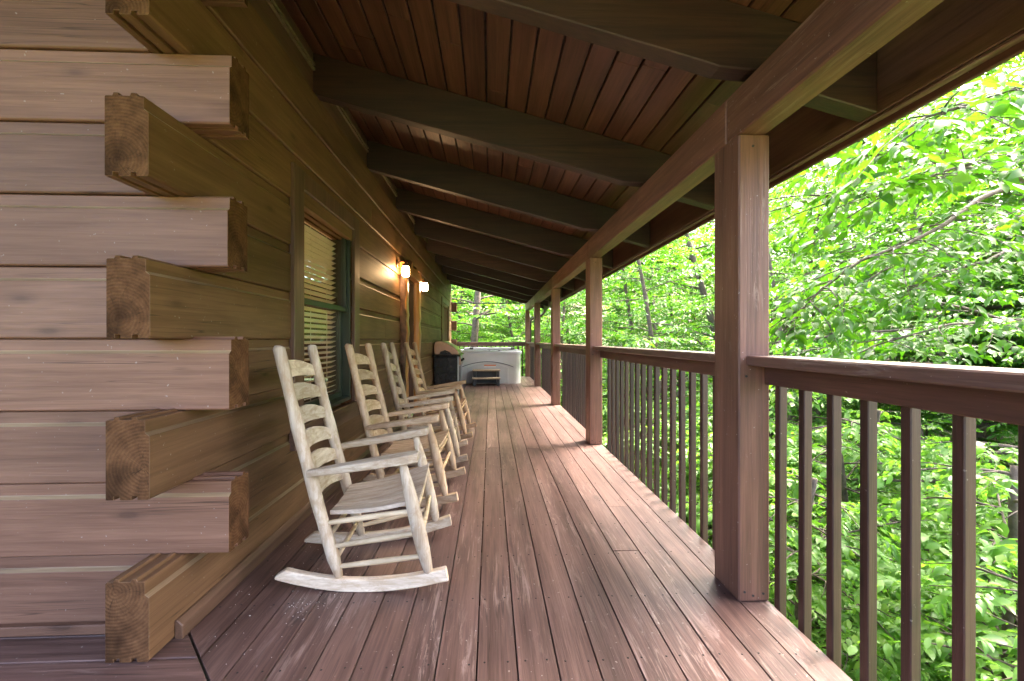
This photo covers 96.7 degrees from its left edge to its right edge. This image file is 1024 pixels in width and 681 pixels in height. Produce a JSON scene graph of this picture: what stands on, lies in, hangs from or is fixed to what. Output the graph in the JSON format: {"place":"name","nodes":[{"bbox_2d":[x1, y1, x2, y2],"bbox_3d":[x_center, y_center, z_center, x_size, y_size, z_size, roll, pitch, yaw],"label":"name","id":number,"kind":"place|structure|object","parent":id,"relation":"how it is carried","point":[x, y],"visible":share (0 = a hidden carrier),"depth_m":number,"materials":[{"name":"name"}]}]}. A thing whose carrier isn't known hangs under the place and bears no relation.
{"place":"outdoors","nodes":[
{"label":"outdoors","id":0,"kind":"place"},
{"bbox_2d":[215,417,719,657],"bbox_3d":[-0.251,1.147,4.706,2.238,0.002,6.512,0,0,-3],"label":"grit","id":1,"kind":"object","parent":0,"point":[320,595],"visible":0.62,"depth_m":1.96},
{"bbox_2d":[304,250,1022,625],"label":"ground","id":2,"kind":"structure","parent":0,"point":[678,344],"depth_m":39.81,"materials":[{"name":"green plant"}]},
{"bbox_2d":[0,0,456,662],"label":"log cabin","id":3,"kind":"object","parent":2,"relation":"on","point":[176,176],"visible":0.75,"depth_m":1.81,"materials":[{"name":"brown wood"}]},
{"bbox_2d":[289,162,359,450],"bbox_3d":[-1.461,-0.203,3.485,0.230,1.755,1.480,0,0,-3],"label":"window","id":4,"kind":"structure","parent":3,"relation":"in","point":[306,245],"depth_m":3.65,"materials":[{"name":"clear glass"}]},
{"bbox_2d":[396,259,408,276],"bbox_3d":[-1.407,-0.929,5.880,0.162,0.222,0.120,0,0,-3],"label":"wall light","id":5,"kind":"object","parent":3,"relation":"attached to","point":[405,269],"visible":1,"depth_m":5.84,"materials":[{"name":"white glass"}]},
{"bbox_2d":[400,274,409,418],"bbox_3d":[-1.456,0.070,6.197,0.088,2.140,0.271,0,0,-3],"label":"door slab","id":6,"kind":"structure","parent":3,"relation":"in","point":[404,281],"depth_m":6.11,"materials":[{"name":"brown wood"}]},
{"bbox_2d":[414,283,420,407],"bbox_3d":[-1.509,0.070,7.314,0.088,2.140,0.302,0,0,-3],"label":"door slab","id":7,"kind":"structure","parent":3,"relation":"in","point":[417,286],"depth_m":7.17,"materials":[{"name":"brown wood"}]},
{"bbox_2d":[422,279,427,290],"bbox_3d":[-1.488,-0.929,7.598,0.162,0.222,0.120,0,0,-3],"label":"wall light","id":8,"kind":"object","parent":3,"relation":"attached to","point":[424,285],"visible":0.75,"depth_m":7.57,"materials":[{"name":"white glass"}]},
{"bbox_2d":[441,296,448,341],"bbox_3d":[-1.875,-0.250,12.150,0.222,1.640,1.850,0,0,-3],"label":"window","id":9,"kind":"structure","parent":3,"relation":"in","point":[443,311],"depth_m":12.30,"materials":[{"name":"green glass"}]},
{"bbox_2d":[457,303,509,303],"bbox_3d":[-0.950,-1.139,14.171,1.800,0.038,0.036,0,0,-3],"label":"rod","id":10,"kind":"object","parent":3,"relation":"attached to","point":[483,303],"visible":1,"depth_m":14.16,"materials":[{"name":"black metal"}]},
{"bbox_2d":[281,0,1023,310],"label":"porch roof","id":11,"kind":"structure","parent":3,"relation":"attached to","point":[529,153],"depth_m":2.75,"materials":[{"name":"wood"}]},
{"bbox_2d":[530,309,545,376],"bbox_3d":[0.830,1.537,14.452,0.592,5.027,0.221,0,0,26],"label":"downspout","id":12,"kind":"object","parent":11,"relation":"attached to","point":[542,314],"visible":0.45,"depth_m":14.47,"materials":[{"name":"brown metal"}]},
{"bbox_2d":[451,288,469,337],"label":"shrub","id":13,"kind":"object","parent":2,"relation":"on","point":[454,296],"visible":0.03,"depth_m":35.94,"materials":[{"name":"green plant"}]},
{"bbox_2d":[451,288,474,348],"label":"forest tree","id":14,"kind":"object","parent":2,"relation":"on","point":[470,290],"visible":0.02,"depth_m":19.80,"materials":[{"name":"green plant"}]},
{"bbox_2d":[452,306,491,341],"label":"shrub","id":15,"kind":"object","parent":2,"relation":"on","point":[469,331],"visible":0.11,"depth_m":29.14,"materials":[{"name":"green plant"}]},
{"bbox_2d":[438,386,517,680],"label":"deck frame","id":16,"kind":"object","parent":2,"relation":"on","point":[481,567],"depth_m":2.40,"materials":[{"name":"brown wood"}]},
{"bbox_2d":[0,632,206,680],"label":"deck","id":17,"kind":"structure","parent":16,"relation":"on","point":[59,658],"depth_m":1.62,"materials":[{"name":"brown wood"}]},
{"bbox_2d":[190,376,852,680],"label":"deck","id":18,"kind":"structure","parent":16,"relation":"on","point":[610,595],"depth_m":2.02,"materials":[{"name":"brown wood"}]},
{"bbox_2d":[273,344,451,591],"bbox_3d":[-0.726,0.588,2.342,0.812,1.125,0.681,0,0,-6],"label":"rocking chair","id":19,"kind":"object","parent":18,"relation":"on","point":[406,487],"visible":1,"depth_m":2.09,"materials":[{"name":"beige wood"}]},
{"bbox_2d":[345,343,465,506],"bbox_3d":[-0.776,0.588,3.398,0.812,1.125,0.681,0,0,-1],"label":"rocking chair","id":20,"kind":"object","parent":18,"relation":"on","point":[433,443],"visible":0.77,"depth_m":3.38,"materials":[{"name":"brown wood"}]},
{"bbox_2d":[380,342,467,465],"bbox_3d":[-0.834,0.588,4.405,0.812,1.125,0.681,0,0,-6],"label":"rocking chair","id":21,"kind":"object","parent":18,"relation":"on","point":[450,418],"visible":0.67,"depth_m":4.14,"materials":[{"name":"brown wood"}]},
{"bbox_2d":[404,342,476,438],"bbox_3d":[-0.847,0.588,5.427,0.812,1.125,0.681,0,0,-1],"label":"rocking chair","id":22,"kind":"object","parent":18,"relation":"on","point":[457,403],"visible":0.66,"depth_m":5.19,"materials":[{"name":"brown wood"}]},
{"bbox_2d":[432,341,463,393],"bbox_3d":[-1.383,0.587,10.146,0.605,1.123,1.400,0,0,-3],"label":"gas grill","id":23,"kind":"object","parent":18,"relation":"on","point":[448,359],"visible":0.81,"depth_m":9.55,"materials":[{"name":"black metal"}]},
{"bbox_2d":[472,369,500,385],"bbox_3d":[-0.652,0.954,11.572,0.710,0.388,0.540,0,0,-3],"label":"tub step","id":24,"kind":"object","parent":18,"relation":"on","point":[486,375],"visible":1,"depth_m":11.67,"materials":[{"name":"grey wood"}]},
{"bbox_2d":[457,342,524,375],"bbox_3d":[-0.650,0.635,14.240,2.126,1.130,0.150,0,0,-3],"label":"railing","id":25,"kind":"object","parent":18,"relation":"on","point":[491,344],"visible":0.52,"depth_m":14.20,"materials":[{"name":"brown wood"}]},
{"bbox_2d":[461,347,521,383],"bbox_3d":[-0.716,0.685,12.831,1.890,0.921,1.970,0,0,-3],"label":"hot tub","id":26,"kind":"object","parent":18,"relation":"on","point":[506,361],"visible":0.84,"depth_m":11.89,"materials":[{"name":"white plastic"}]},
{"bbox_2d":[525,311,529,376],"bbox_3d":[0.484,0.123,14.267,0.139,2.052,0.143,0,0,-3],"label":"porch post","id":27,"kind":"object","parent":18,"relation":"on","point":[527,346],"visible":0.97,"depth_m":14.20,"materials":[{"name":"brown wood"}]},
{"bbox_2d":[526,342,540,386],"bbox_3d":[0.599,0.690,12.809,0.165,1.240,2.784,0,0,-3],"label":"railing","id":28,"kind":"object","parent":27,"relation":"attached to","point":[531,344],"visible":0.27,"depth_m":13.13,"materials":[{"name":"brown wood"}]},
{"bbox_2d":[534,303,539,385],"bbox_3d":[0.624,0.123,11.302,0.139,2.052,0.225,0,0,-3],"label":"porch post","id":29,"kind":"object","parent":18,"relation":"on","point":[536,346],"visible":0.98,"depth_m":11.19,"materials":[{"name":"brown wood"}]},
{"bbox_2d":[551,288,559,404],"bbox_3d":[0.775,0.123,8.105,0.139,2.052,0.225,0,0,-3],"label":"porch post","id":30,"kind":"object","parent":18,"relation":"on","point":[555,351],"visible":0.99,"depth_m":8.00,"materials":[{"name":"brown wood"}]},
{"bbox_2d":[536,343,550,395],"bbox_3d":[0.745,0.690,9.707,0.165,1.240,2.974,0,0,-3],"label":"railing","id":31,"kind":"object","parent":30,"relation":"attached to","point":[545,367],"visible":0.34,"depth_m":10.13,"materials":[{"name":"brown wood"}]},
{"bbox_2d":[554,344,585,428],"bbox_3d":[0.892,0.690,6.605,0.165,1.240,2.784,0,0,-3],"label":"railing","id":32,"kind":"object","parent":30,"relation":"attached to","point":[574,381],"visible":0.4,"depth_m":6.64,"materials":[{"name":"brown wood"}]},
{"bbox_2d":[586,257,601,444],"bbox_3d":[0.917,0.123,5.098,0.139,2.052,0.225,0,0,-3],"label":"porch post","id":33,"kind":"object","parent":18,"relation":"on","point":[593,358],"visible":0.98,"depth_m":4.99,"materials":[{"name":"brown wood"}]},
{"bbox_2d":[715,134,768,600],"bbox_3d":[1.058,0.123,2.106,0.139,2.052,0.225,0,0,-3],"label":"porch post","id":34,"kind":"object","parent":18,"relation":"on","point":[741,386],"visible":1,"depth_m":2.00,"materials":[{"name":"brown wood"}]},
{"bbox_2d":[593,346,714,549],"bbox_3d":[1.034,0.690,3.606,0.165,1.240,2.770,0,0,-3],"label":"railing","id":35,"kind":"object","parent":34,"relation":"attached to","point":[701,363],"visible":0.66,"depth_m":3.27,"materials":[{"name":"brown wood"}]},
{"bbox_2d":[747,356,1023,680],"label":"railing","id":36,"kind":"object","parent":34,"relation":"attached to","point":[965,396],"visible":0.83,"depth_m":1.37,"materials":[{"name":"brown wood"}]},
{"bbox_2d":[451,302,511,348],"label":"shrub","id":37,"kind":"object","parent":2,"relation":"on","point":[492,335],"visible":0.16,"depth_m":21.51,"materials":[{"name":"green plant"}]},
{"bbox_2d":[451,286,520,347],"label":"forest tree","id":38,"kind":"object","parent":2,"relation":"on","point":[459,306],"visible":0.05,"depth_m":24.81,"materials":[{"name":"green plant"}]},
{"bbox_2d":[454,288,524,339],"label":"forest tree","id":39,"kind":"object","parent":2,"relation":"on","point":[467,295],"visible":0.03,"depth_m":30.84,"materials":[{"name":"green plant"}]},
{"bbox_2d":[467,294,515,339],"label":"shrub","id":40,"kind":"object","parent":2,"relation":"on","point":[491,312],"visible":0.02,"depth_m":35.06,"materials":[{"name":"green plant"}]},
{"bbox_2d":[478,295,533,356],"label":"shrub","id":41,"kind":"object","parent":2,"relation":"on","point":[493,329],"visible":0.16,"depth_m":27.03,"materials":[{"name":"green plant"}]},
{"bbox_2d":[451,291,562,346],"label":"broadleaf tree","id":42,"kind":"object","parent":2,"relation":"on","point":[477,315],"visible":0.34,"depth_m":18.94,"materials":[{"name":"green plant"}]},
{"bbox_2d":[499,314,524,338],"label":"shrub","id":43,"kind":"object","parent":2,"relation":"on","point":[508,328],"visible":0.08,"depth_m":32.63,"materials":[{"name":"green plant"}]},
{"bbox_2d":[460,297,565,367],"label":"forest tree","id":44,"kind":"object","parent":2,"relation":"on","point":[509,322],"visible":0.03,"depth_m":23.83,"materials":[{"name":"green plant"}]},
{"bbox_2d":[493,320,561,404],"bbox_3d":[0.423,1.754,17.999,4.486,5.080,4.239,0,0,-8],"label":"shrub","id":45,"kind":"object","parent":2,"relation":"on","point":[517,337],"visible":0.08,"depth_m":17.19,"materials":[{"name":"green plant"}]},
{"bbox_2d":[513,318,544,346],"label":"shrub","id":46,"kind":"object","parent":2,"relation":"on","point":[524,333],"visible":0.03,"depth_m":28.88,"materials":[{"name":"green plant"}]},
{"bbox_2d":[517,309,580,390],"bbox_3d":[1.322,0.883,22.224,4.809,5.446,4.544,0,0,43],"label":"shrub","id":47,"kind":"object","parent":2,"relation":"on","point":[543,340],"visible":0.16,"depth_m":22.20,"materials":[{"name":"green plant"}]},
{"bbox_2d":[510,304,610,343],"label":"forest tree","id":48,"kind":"object","parent":2,"relation":"on","point":[573,306],"visible":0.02,"depth_m":32.93,"materials":[{"name":"green plant"}]},
{"bbox_2d":[492,271,635,405],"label":"forest tree","id":49,"kind":"object","parent":2,"relation":"on","point":[578,337],"visible":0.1,"depth_m":20.58,"materials":[{"name":"green plant"}]},
{"bbox_2d":[497,291,645,362],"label":"forest tree","id":50,"kind":"object","parent":2,"relation":"on","point":[569,340],"visible":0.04,"depth_m":25.02,"materials":[{"name":"green plant"}]},
{"bbox_2d":[560,377,606,434],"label":"shrub","id":51,"kind":"object","parent":2,"relation":"on","point":[602,388],"visible":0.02,"depth_m":17.09,"materials":[{"name":"green plant"}]},
{"bbox_2d":[523,269,662,393],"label":"forest tree","id":52,"kind":"object","parent":2,"relation":"on","point":[605,310],"visible":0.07,"depth_m":25.98,"materials":[{"name":"green plant"}]},
{"bbox_2d":[602,374,640,437],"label":"sapling","id":53,"kind":"object","parent":2,"relation":"on","point":[604,385],"visible":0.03,"depth_m":13.85,"materials":[{"name":"green plant"}]},
{"bbox_2d":[571,256,688,345],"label":"forest tree","id":54,"kind":"object","parent":2,"relation":"on","point":[621,290],"visible":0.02,"depth_m":34.50,"materials":[{"name":"green plant"}]},
{"bbox_2d":[602,373,669,436],"bbox_3d":[3.701,3.049,15.759,3.564,4.036,3.368,0,0,-34],"label":"shrub","id":55,"kind":"object","parent":2,"relation":"on","point":[604,402],"visible":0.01,"depth_m":15.63,"materials":[{"name":"green plant"}]},
{"bbox_2d":[560,243,712,421],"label":"forest tree","id":56,"kind":"object","parent":2,"relation":"on","point":[622,272],"visible":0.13,"depth_m":16.59,"materials":[{"name":"green plant"}]},
{"bbox_2d":[602,389,678,477],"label":"sapling","id":57,"kind":"object","parent":2,"relation":"on","point":[604,423],"visible":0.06,"depth_m":10.94,"materials":[{"name":"green plant"}]},
{"bbox_2d":[602,419,711,546],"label":"sapling","id":58,"kind":"object","parent":2,"relation":"on","point":[604,439],"visible":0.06,"depth_m":8.17,"materials":[{"name":"green plant"}]},
{"bbox_2d":[602,237,714,411],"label":"forest tree","id":59,"kind":"object","parent":2,"relation":"on","point":[652,300],"visible":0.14,"depth_m":22.26,"materials":[{"name":"green plant"}]},
{"bbox_2d":[604,227,714,383],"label":"forest tree","id":60,"kind":"object","parent":2,"relation":"on","point":[697,314],"visible":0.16,"depth_m":26.18,"materials":[{"name":"green plant"}]},
{"bbox_2d":[305,117,1023,354],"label":"wood","id":61,"kind":"object","parent":2,"relation":"on","point":[708,254],"visible":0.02,"depth_m":32.88,"materials":[{"name":"green plant"}]},
{"bbox_2d":[615,223,714,381],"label":"forest tree","id":62,"kind":"object","parent":2,"relation":"on","point":[674,268],"visible":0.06,"depth_m":31.06,"materials":[{"name":"green plant"}]},
{"bbox_2d":[619,389,711,523],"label":"sapling","id":63,"kind":"object","parent":2,"relation":"on","point":[677,402],"visible":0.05,"depth_m":10.51,"materials":[{"name":"green plant"}]},
{"bbox_2d":[639,223,712,318],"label":"forest tree","id":64,"kind":"object","parent":2,"relation":"on","point":[682,258],"depth_m":37.67,"materials":[{"name":"green plant"}]},
{"bbox_2d":[560,229,804,483],"bbox_3d":[4.246,-0.175,12.595,7.642,10.257,8.130,0,0,-24],"label":"forest tree","id":65,"kind":"object","parent":2,"relation":"on","point":[652,341],"visible":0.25,"depth_m":12.88,"materials":[{"name":"green plant"}]},
{"bbox_2d":[580,221,850,439],"bbox_3d":[6.125,-2.156,15.423,8.945,15.735,9.595,0,0,-35],"label":"forest tree","id":66,"kind":"object","parent":2,"relation":"on","point":[696,266],"visible":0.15,"depth_m":15.15,"materials":[{"name":"green plant"}]},
{"bbox_2d":[453,325,1015,657],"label":"undergrowth","id":67,"kind":"object","parent":2,"relation":"on","point":[686,480],"depth_m":19.91,"materials":[{"name":"green plant"}]},
{"bbox_2d":[648,180,856,442],"bbox_3d":[9.733,-0.679,18.677,7.760,13.652,8.324,0,0,-16],"label":"forest tree","id":68,"kind":"object","parent":2,"relation":"on","point":[697,294],"visible":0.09,"depth_m":19.37,"materials":[{"name":"green plant"}]},
{"bbox_2d":[653,404,851,586],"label":"sapling","id":69,"kind":"object","parent":2,"relation":"on","point":[772,424],"visible":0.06,"depth_m":8.03,"materials":[{"name":"green plant"}]},
{"bbox_2d":[667,437,856,643],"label":"sapling","id":70,"kind":"object","parent":2,"relation":"on","point":[771,480],"visible":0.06,"depth_m":5.96,"materials":[{"name":"green plant"}]},
{"bbox_2d":[681,183,853,434],"bbox_3d":[11.418,-0.219,19.428,8.870,12.770,8.349,0,0,-19],"label":"forest tree","id":71,"kind":"object","parent":2,"relation":"on","point":[713,289],"visible":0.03,"depth_m":19.13,"materials":[{"name":"green plant"}]},
{"bbox_2d":[652,336,900,586],"bbox_3d":[4.539,2.826,8.962,4.874,5.841,5.159,0,0,-38],"label":"shrub","id":72,"kind":"object","parent":2,"relation":"on","point":[790,394],"visible":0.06,"depth_m":8.28,"materials":[{"name":"green plant"}]},
{"bbox_2d":[769,386,856,528],"bbox_3d":[6.652,3.551,11.589,4.247,4.809,4.013,0,0,10],"label":"shrub","id":73,"kind":"object","parent":2,"relation":"on","point":[795,426],"depth_m":10.81,"materials":[{"name":"green plant"}]},
{"bbox_2d":[769,174,866,418],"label":"forest tree","id":74,"kind":"object","parent":2,"relation":"on","point":[792,254],"visible":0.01,"depth_m":26.50,"materials":[{"name":"green plant"}]},
{"bbox_2d":[686,467,951,680],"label":"sapling","id":75,"kind":"object","parent":2,"relation":"on","point":[886,671],"visible":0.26,"depth_m":3.85,"materials":[{"name":"green plant"}]},
{"bbox_2d":[669,130,969,446],"bbox_3d":[9.517,-0.584,15.090,7.350,12.931,7.885,0,0,-10],"label":"forest tree","id":76,"kind":"object","parent":2,"relation":"on","point":[816,228],"visible":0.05,"depth_m":14.27,"materials":[{"name":"green plant"}]},
{"bbox_2d":[660,215,983,582],"bbox_3d":[6.096,0.895,10.006,6.318,8.480,6.722,0,0,35],"label":"forest tree","id":77,"kind":"object","parent":2,"relation":"on","point":[791,274],"visible":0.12,"depth_m":10.17,"materials":[{"name":"green plant"}]},
{"bbox_2d":[769,167,874,322],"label":"forest tree","id":78,"kind":"object","parent":2,"relation":"on","point":[813,314],"visible":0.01,"depth_m":28.63,"materials":[{"name":"green plant"}]},
{"bbox_2d":[771,394,898,449],"bbox_3d":[10.184,3.836,14.031,5.083,5.756,4.803,0,0,-11],"label":"shrub","id":79,"kind":"object","parent":2,"relation":"on","point":[822,409],"visible":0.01,"depth_m":14.31,"materials":[{"name":"green plant"}]},
{"bbox_2d":[660,53,1023,559],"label":"broadleaf tree","id":80,"kind":"object","parent":2,"relation":"on","point":[955,171],"visible":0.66,"depth_m":3.40,"materials":[{"name":"green plant"}]},
{"bbox_2d":[668,102,1020,485],"bbox_3d":[8.744,-0.403,13.089,8.604,12.387,8.099,0,0,22],"label":"forest tree","id":81,"kind":"object","parent":2,"relation":"on","point":[815,411],"visible":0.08,"depth_m":11.53,"materials":[{"name":"green plant"}]},
{"bbox_2d":[708,418,998,679],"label":"sapling","id":82,"kind":"object","parent":2,"relation":"on","point":[888,439],"visible":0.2,"depth_m":5.54,"materials":[{"name":"green plant"}]},
{"bbox_2d":[788,125,924,296],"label":"forest tree","id":83,"kind":"object","parent":2,"relation":"on","point":[871,223],"depth_m":30.79,"materials":[{"name":"green plant"}]},
{"bbox_2d":[769,459,1017,680],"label":"sapling","id":84,"kind":"object","parent":2,"relation":"on","point":[1009,487],"visible":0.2,"depth_m":3.86,"materials":[{"name":"green plant"}]},
{"bbox_2d":[770,409,1017,670],"bbox_3d":[5.863,3.343,7.502,4.315,4.452,3.779,0,0,-24],"label":"sapling","id":85,"kind":"object","parent":2,"relation":"on","point":[881,413],"visible":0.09,"depth_m":6.94,"materials":[{"name":"green plant"}]},
{"bbox_2d":[842,400,945,471],"bbox_3d":[12.818,4.040,16.088,5.132,5.812,4.850,0,0,-13],"label":"shrub","id":86,"kind":"object","parent":2,"relation":"on","point":[880,405],"visible":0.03,"depth_m":15.04,"materials":[{"name":"green plant"}]},
{"bbox_2d":[771,85,1023,419],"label":"forest tree","id":87,"kind":"object","parent":2,"relation":"on","point":[857,234],"visible":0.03,"depth_m":17.01,"materials":[{"name":"green plant"}]},
{"bbox_2d":[780,142,1023,581],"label":"forest tree","id":88,"kind":"object","parent":2,"relation":"on","point":[1014,430],"visible":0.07,"depth_m":10.13,"materials":[{"name":"green plant"}]},
{"bbox_2d":[818,436,1017,680],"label":"sapling","id":89,"kind":"object","parent":2,"relation":"on","point":[942,447],"visible":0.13,"depth_m":5.04,"materials":[{"name":"green plant"}]},
{"bbox_2d":[812,112,1023,514],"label":"forest tree","id":90,"kind":"object","parent":2,"relation":"on","point":[1010,196],"visible":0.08,"depth_m":11.34,"materials":[{"name":"green plant"}]},
{"bbox_2d":[824,410,1012,625],"bbox_3d":[8.463,3.729,8.797,4.500,5.393,4.763,0,0,27],"label":"shrub","id":91,"kind":"object","parent":2,"relation":"on","point":[995,497],"visible":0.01,"depth_m":8.69,"materials":[{"name":"green plant"}]},
{"bbox_2d":[816,55,1023,539],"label":"forest tree","id":92,"kind":"object","parent":2,"relation":"on","point":[1012,201],"visible":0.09,"depth_m":12.02,"materials":[{"name":"green plant"}]},
{"bbox_2d":[846,539,1017,680],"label":"sapling","id":93,"kind":"object","parent":2,"relation":"on","point":[990,640],"visible":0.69,"depth_m":2.94,"materials":[{"name":"green plant"}]},
{"bbox_2d":[843,220,1023,526],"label":"forest tree","id":94,"kind":"object","parent":2,"relation":"on","point":[972,343],"visible":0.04,"depth_m":12.28,"materials":[{"name":"green plant"}]},
{"bbox_2d":[844,54,1023,438],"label":"forest tree","id":95,"kind":"object","parent":2,"relation":"on","point":[915,283],"visible":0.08,"depth_m":13.96,"materials":[{"name":"green plant"}]},
{"bbox_2d":[880,135,1023,528],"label":"forest tree","id":96,"kind":"object","parent":2,"relation":"on","point":[934,416],"visible":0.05,"depth_m":10.13,"materials":[{"name":"green plant"}]},
{"bbox_2d":[901,113,1023,311],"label":"forest tree","id":97,"kind":"object","parent":2,"relation":"on","point":[974,191],"visible":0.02,"depth_m":21.86,"materials":[{"name":"green plant"}]},
{"bbox_2d":[908,60,1023,367],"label":"forest tree","id":98,"kind":"object","parent":2,"relation":"on","point":[976,151],"visible":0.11,"depth_m":11.34,"materials":[{"name":"green plant"}]},
{"bbox_2d":[968,260,1023,581],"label":"forest tree","id":99,"kind":"object","parent":2,"relation":"on","point":[998,314],"visible":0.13,"depth_m":7.66,"materials":[{"name":"green plant"}]},
{"bbox_2d":[982,190,1018,462],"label":"forest tree","id":100,"kind":"object","parent":2,"relation":"on","point":[1010,435],"visible":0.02,"depth_m":14.33,"materials":[{"name":"green plant"}]},
{"bbox_2d":[988,306,1023,471],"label":"forest tree","id":101,"kind":"object","parent":2,"relation":"on","point":[1010,424],"visible":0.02,"depth_m":11.03,"materials":[{"name":"green plant"}]},
{"bbox_2d":[304,58,1023,287],"label":"sky","id":102,"kind":"structure","parent":0,"point":[1017,58],"materials":[{"name":"white"}]}
]}

